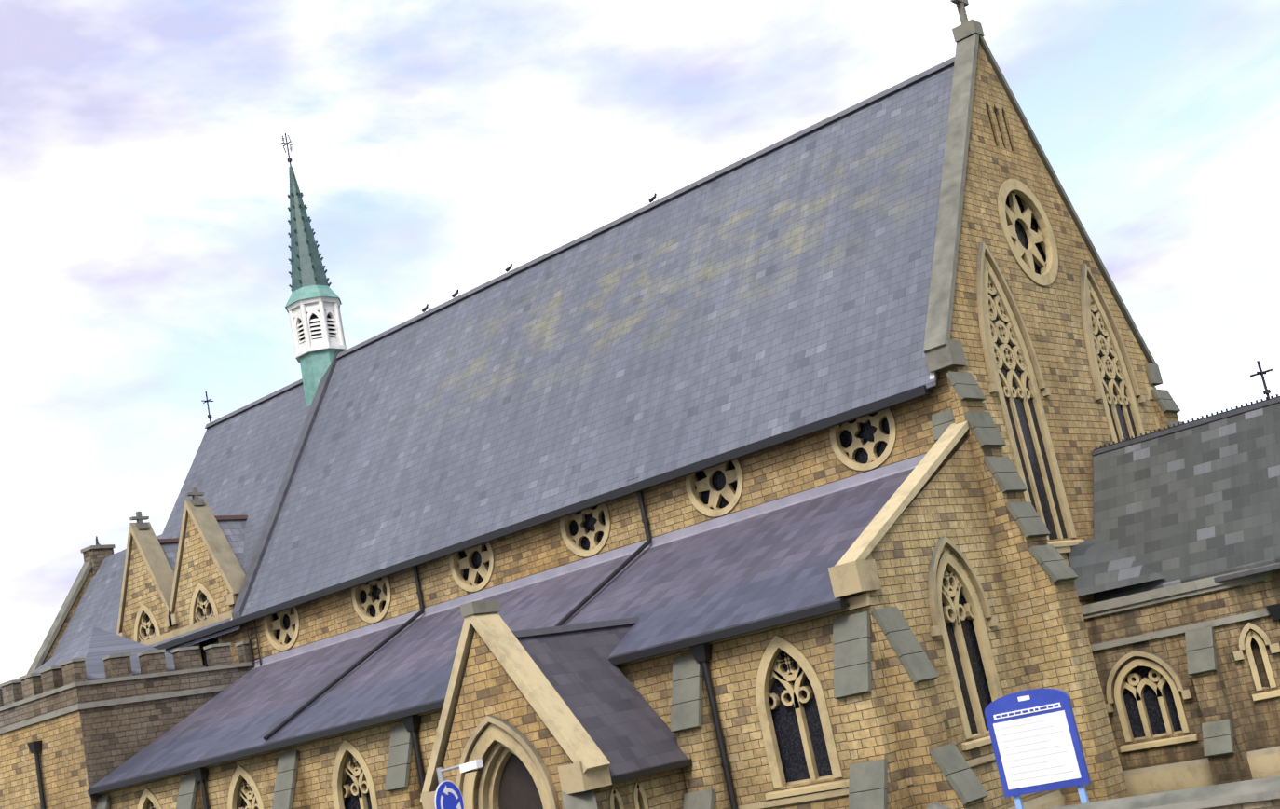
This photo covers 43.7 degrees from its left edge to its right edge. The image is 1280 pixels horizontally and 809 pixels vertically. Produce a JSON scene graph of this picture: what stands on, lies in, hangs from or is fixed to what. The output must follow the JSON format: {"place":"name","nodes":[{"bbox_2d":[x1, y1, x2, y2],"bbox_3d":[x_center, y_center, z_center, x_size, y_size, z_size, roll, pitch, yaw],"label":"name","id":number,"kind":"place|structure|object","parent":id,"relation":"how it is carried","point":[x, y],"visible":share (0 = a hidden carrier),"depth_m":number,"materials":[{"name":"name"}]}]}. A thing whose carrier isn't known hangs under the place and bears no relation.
{"place":"outdoors","nodes":[
{"label":"outdoors","id":0,"kind":"place"},
{"bbox_2d":[0,0,1279,683],"label":"sky","id":1,"kind":"structure","parent":0,"point":[439,146],"materials":[{"name":"white"}]},
{"bbox_2d":[950,40,1158,605],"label":"gable wall","id":2,"kind":"structure","parent":0,"point":[1073,407],"depth_m":33.14,"materials":[{"name":"beige brick"}]},
{"bbox_2d":[1005,191,1047,274],"bbox_3d":[8.092,-3.594,33.862,0.100,2.420,2.420,-21,-15,38],"label":"rose plate tracery","id":3,"kind":"object","parent":2,"relation":"attached to","point":[1030,254],"visible":0.31,"depth_m":34.00,"materials":[{"name":"stone"}]},
{"bbox_2d":[1083,594,1206,770],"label":"wall","id":4,"kind":"structure","parent":0,"point":[1169,614],"depth_m":29.50,"materials":[{"name":"brown brick"}]},
{"label":"terrain","id":5,"kind":"structure","parent":0,"visible":0},
{"bbox_2d":[0,665,252,808],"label":"block walls","id":6,"kind":"structure","parent":5,"relation":"on","point":[82,752],"depth_m":39.91,"materials":[{"name":"brick"}]},
{"bbox_2d":[434,758,483,808],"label":"roundabout sign","id":7,"kind":"object","parent":5,"relation":"on","point":[448,795],"visible":1,"depth_m":19.87,"materials":[{"name":"blue metal"}]},
{"bbox_2d":[100,593,915,808],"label":"aisle wall","id":8,"kind":"structure","parent":5,"relation":"on","point":[733,664],"depth_m":26.74,"materials":[{"name":"brick"}]},
{"bbox_2d":[442,629,599,808],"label":"porch front wall","id":9,"kind":"structure","parent":5,"relation":"on","point":[489,687],"depth_m":26.04,"materials":[{"name":"brick"}]},
{"bbox_2d":[122,366,956,663],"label":"clerestory wall","id":10,"kind":"structure","parent":5,"relation":"on","point":[793,467],"depth_m":36.31,"materials":[{"name":"beige brick"}]},
{"bbox_2d":[271,409,889,644],"bbox_3d":[-2.497,3.157,36.751,20.235,1.520,0.100,-21,-15,38],"label":"clerestory plate tracery","id":11,"kind":"object","parent":10,"relation":"attached to","point":[728,492],"visible":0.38,"depth_m":35.45,"materials":[{"name":"stone"}]},
{"bbox_2d":[31,56,1279,788],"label":"church roofs","id":12,"kind":"structure","parent":10,"relation":"on","point":[781,286],"depth_m":35.77,"materials":[{"name":"grey tile"}]},
{"bbox_2d":[281,133,346,406],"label":"spire","id":13,"kind":"structure","parent":12,"relation":"on","point":[312,306],"depth_m":48.68,"materials":[{"name":"teal metal"}]},
{"bbox_2d":[422,192,656,312],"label":"birds","id":14,"kind":"object","parent":12,"relation":"on","point":[507,269],"visible":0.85,"depth_m":43.75,"materials":[{"name":"grey"}]},
{"bbox_2d":[0,0,1279,808],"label":"stone trim","id":15,"kind":"structure","parent":5,"relation":"on","point":[1048,609],"depth_m":28.43,"materials":[{"name":"stone"}]},
{"bbox_2d":[27,360,1279,808],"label":"church ironwork","id":16,"kind":"object","parent":15,"relation":"attached to","point":[701,649],"visible":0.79,"depth_m":32.93,"materials":[{"name":"black metal"}]},
{"bbox_2d":[144,105,1262,808],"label":"windows","id":17,"kind":"structure","parent":15,"relation":"in","point":[519,787],"depth_m":29.74,"materials":[{"name":"black glass"}]},
{"bbox_2d":[596,766,687,808],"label":"porch wall","id":18,"kind":"structure","parent":5,"relation":"on","point":[666,789],"depth_m":26.07,"materials":[{"name":"brick"}]},
{"bbox_2d":[847,436,1056,808],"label":"aisle end wall","id":19,"kind":"structure","parent":5,"relation":"on","point":[947,500],"depth_m":26.94,"materials":[{"name":"brick"}]},
{"bbox_2d":[984,688,1090,808],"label":"notice board","id":20,"kind":"object","parent":5,"relation":"on","point":[1035,740],"visible":1,"depth_m":18.28,"materials":[{"name":"blue"}]},
{"bbox_2d":[925,775,1279,808],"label":"boundary wall","id":21,"kind":"structure","parent":5,"relation":"on","point":[1261,793],"depth_m":16.40,"materials":[{"name":"stone"}]},
{"bbox_2d":[1197,581,1279,750],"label":"wall","id":22,"kind":"structure","parent":5,"relation":"on","point":[1259,721],"depth_m":28.62,"materials":[{"name":"brown brick"}]}
]}

